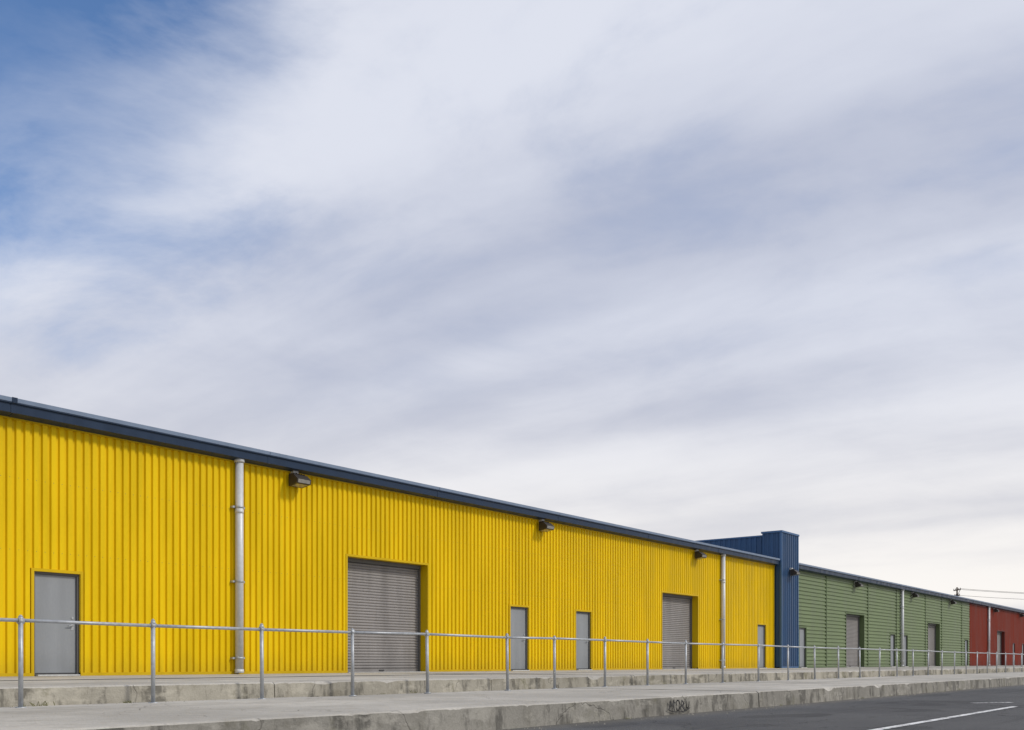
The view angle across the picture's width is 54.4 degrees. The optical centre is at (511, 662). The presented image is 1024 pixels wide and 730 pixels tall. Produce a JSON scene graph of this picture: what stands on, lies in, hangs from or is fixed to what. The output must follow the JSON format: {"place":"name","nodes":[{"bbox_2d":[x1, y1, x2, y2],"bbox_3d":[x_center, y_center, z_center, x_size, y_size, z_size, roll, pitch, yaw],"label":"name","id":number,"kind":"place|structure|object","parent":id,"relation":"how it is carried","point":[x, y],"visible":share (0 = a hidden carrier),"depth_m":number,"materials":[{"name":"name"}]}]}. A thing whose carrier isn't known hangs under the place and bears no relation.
{"place":"outdoors","nodes":[
{"label":"outdoors","id":0,"kind":"place"},
{"bbox_2d":[0,395,779,676],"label":"yellow warehouse","id":1,"kind":"structure","parent":0,"point":[104,519],"depth_m":25.22,"materials":[{"name":"metal"}]},
{"bbox_2d":[34,571,79,675],"bbox_3d":[-9.175,-0.776,20.065,0.220,2.077,0.960,0,0,37],"label":"steel door","id":2,"kind":"structure","parent":1,"relation":"in","point":[56,646],"depth_m":20.12,"materials":[{"name":"paint"}]},
{"bbox_2d":[289,471,310,487],"bbox_3d":[-5.297,-4.574,24.715,0.435,0.400,0.440,0,0,37],"label":"wall lamp","id":3,"kind":"object","parent":1,"relation":"attached to","point":[297,479],"visible":1,"depth_m":24.59,"materials":[{"name":"grey metal"}]},
{"bbox_2d":[511,606,529,670],"bbox_3d":[0.220,-0.776,32.318,0.220,2.077,0.980,0,0,37],"label":"steel door","id":4,"kind":"structure","parent":1,"relation":"in","point":[518,616],"depth_m":32.40,"materials":[{"name":"paint"}]},
{"bbox_2d":[539,519,553,531],"bbox_3d":[1.110,-4.574,33.072,0.435,0.400,0.440,0,0,37],"label":"wall lamp","id":5,"kind":"object","parent":1,"relation":"attached to","point":[544,526],"visible":1,"depth_m":32.94,"materials":[{"name":"grey metal"}]},
{"bbox_2d":[576,611,591,669],"bbox_3d":[2.514,-0.776,35.309,0.220,2.077,0.980,0,0,37],"label":"steel door","id":6,"kind":"structure","parent":1,"relation":"in","point":[582,618],"depth_m":35.40,"materials":[{"name":"paint"}]},
{"bbox_2d":[694,550,706,559],"bbox_3d":[7.919,-4.574,41.952,0.435,0.400,0.440,0,0,37],"label":"wall lamp","id":7,"kind":"object","parent":1,"relation":"attached to","point":[699,555],"visible":1,"depth_m":41.81,"materials":[{"name":"grey metal"}]},
{"bbox_2d":[758,625,764,667],"bbox_3d":[11.894,-0.776,47.542,0.220,2.077,0.970,0,0,37],"label":"steel door","id":8,"kind":"structure","parent":1,"relation":"in","point":[761,628],"depth_m":47.72,"materials":[{"name":"paint"}]},
{"bbox_2d":[0,672,1023,729],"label":"sidewalk","id":9,"kind":"structure","parent":0,"point":[491,710],"depth_m":11.87,"materials":[{"name":"concrete"}]},
{"bbox_2d":[0,665,1023,706],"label":"loading dock","id":10,"kind":"object","parent":9,"relation":"on","point":[66,690],"visible":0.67,"depth_m":16.65,"materials":[{"name":"concrete"}]},
{"bbox_2d":[761,530,798,667],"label":"pier trim","id":11,"kind":"structure","parent":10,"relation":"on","point":[783,531],"depth_m":48.56,"materials":[{"name":"blue metal"}]},
{"bbox_2d":[789,568,799,575],"bbox_3d":[13.971,-4.504,49.270,0.435,0.400,0.440,0,0,37],"label":"wall lamp","id":12,"kind":"object","parent":11,"relation":"attached to","point":[793,572],"visible":1,"depth_m":49.13,"materials":[{"name":"grey metal"}]},
{"bbox_2d":[0,615,1023,707],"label":"pipe fence","id":13,"kind":"object","parent":9,"relation":"on","point":[20,620],"visible":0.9,"depth_m":15.43,"materials":[{"name":"metal"}]},
{"bbox_2d":[0,0,1023,609],"label":"sky","id":14,"kind":"structure","parent":0,"point":[695,270],"materials":[{"name":"white"}]},
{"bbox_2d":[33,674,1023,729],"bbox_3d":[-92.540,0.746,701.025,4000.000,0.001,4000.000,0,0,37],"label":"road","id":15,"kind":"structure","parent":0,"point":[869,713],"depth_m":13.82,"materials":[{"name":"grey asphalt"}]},
{"bbox_2d":[871,702,1017,729],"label":"road marking","id":16,"kind":"object","parent":15,"relation":"on","point":[945,717],"visible":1,"depth_m":13.26,"materials":[{"name":"white paint"}]},
{"bbox_2d":[953,587,960,595],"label":"utility pole","id":17,"kind":"object","parent":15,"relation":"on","point":[956,590],"visible":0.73,"depth_m":177.23,"materials":[{"name":"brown wood"}]},
{"bbox_2d":[959,588,1023,598],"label":"power line","id":18,"kind":"object","parent":17,"relation":"attached to","point":[989,591],"visible":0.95,"depth_m":179.37,"materials":[{"name":"metal"}]},
{"bbox_2d":[697,535,761,554],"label":"parapet","id":19,"kind":"structure","parent":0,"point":[752,544],"depth_m":50.03,"materials":[{"name":"blue metal"}]},
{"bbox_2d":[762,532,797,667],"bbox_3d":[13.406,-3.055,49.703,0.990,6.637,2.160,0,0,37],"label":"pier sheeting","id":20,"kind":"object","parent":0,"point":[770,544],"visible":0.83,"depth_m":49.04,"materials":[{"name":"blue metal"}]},
{"bbox_2d":[779,563,973,667],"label":"green warehouse","id":21,"kind":"structure","parent":0,"point":[838,608],"depth_m":60.89,"materials":[{"name":"metal"}]},
{"bbox_2d":[799,628,806,667],"bbox_3d":[15.055,-0.776,51.665,0.220,2.077,0.940,0,0,37],"label":"steel door","id":22,"kind":"structure","parent":21,"relation":"in","point":[801,630],"depth_m":51.75,"materials":[{"name":"paint"}]},
{"bbox_2d":[855,581,862,587],"bbox_3d":[20.144,-4.574,57.894,0.435,0.400,0.440,0,0,37],"label":"wall lamp","id":23,"kind":"object","parent":21,"relation":"attached to","point":[858,584],"visible":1,"depth_m":57.74,"materials":[{"name":"grey metal"}]},
{"bbox_2d":[891,634,895,666],"bbox_3d":[24.377,-0.776,63.822,0.220,2.077,0.960,0,0,37],"label":"steel door","id":24,"kind":"structure","parent":21,"relation":"in","point":[892,636],"depth_m":64.06,"materials":[{"name":"paint"}]},
{"bbox_2d":[904,635,908,666],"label":"steel door","id":25,"kind":"structure","parent":21,"relation":"in","point":[905,637],"depth_m":66.31,"materials":[{"name":"paint"}]},
{"bbox_2d":[912,592,918,597],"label":"wall lamp","id":26,"kind":"object","parent":21,"relation":"attached to","point":[915,595],"visible":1,"depth_m":66.87,"materials":[{"name":"grey metal"}]},
{"bbox_2d":[965,640,966,665],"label":"steel door","id":27,"kind":"structure","parent":21,"relation":"in","point":[965,640],"depth_m":79.15,"materials":[{"name":"paint"}]},
{"bbox_2d":[969,600,1023,665],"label":"red warehouse","id":28,"kind":"structure","parent":0,"point":[1000,631],"depth_m":87.08,"materials":[{"name":"metal"}]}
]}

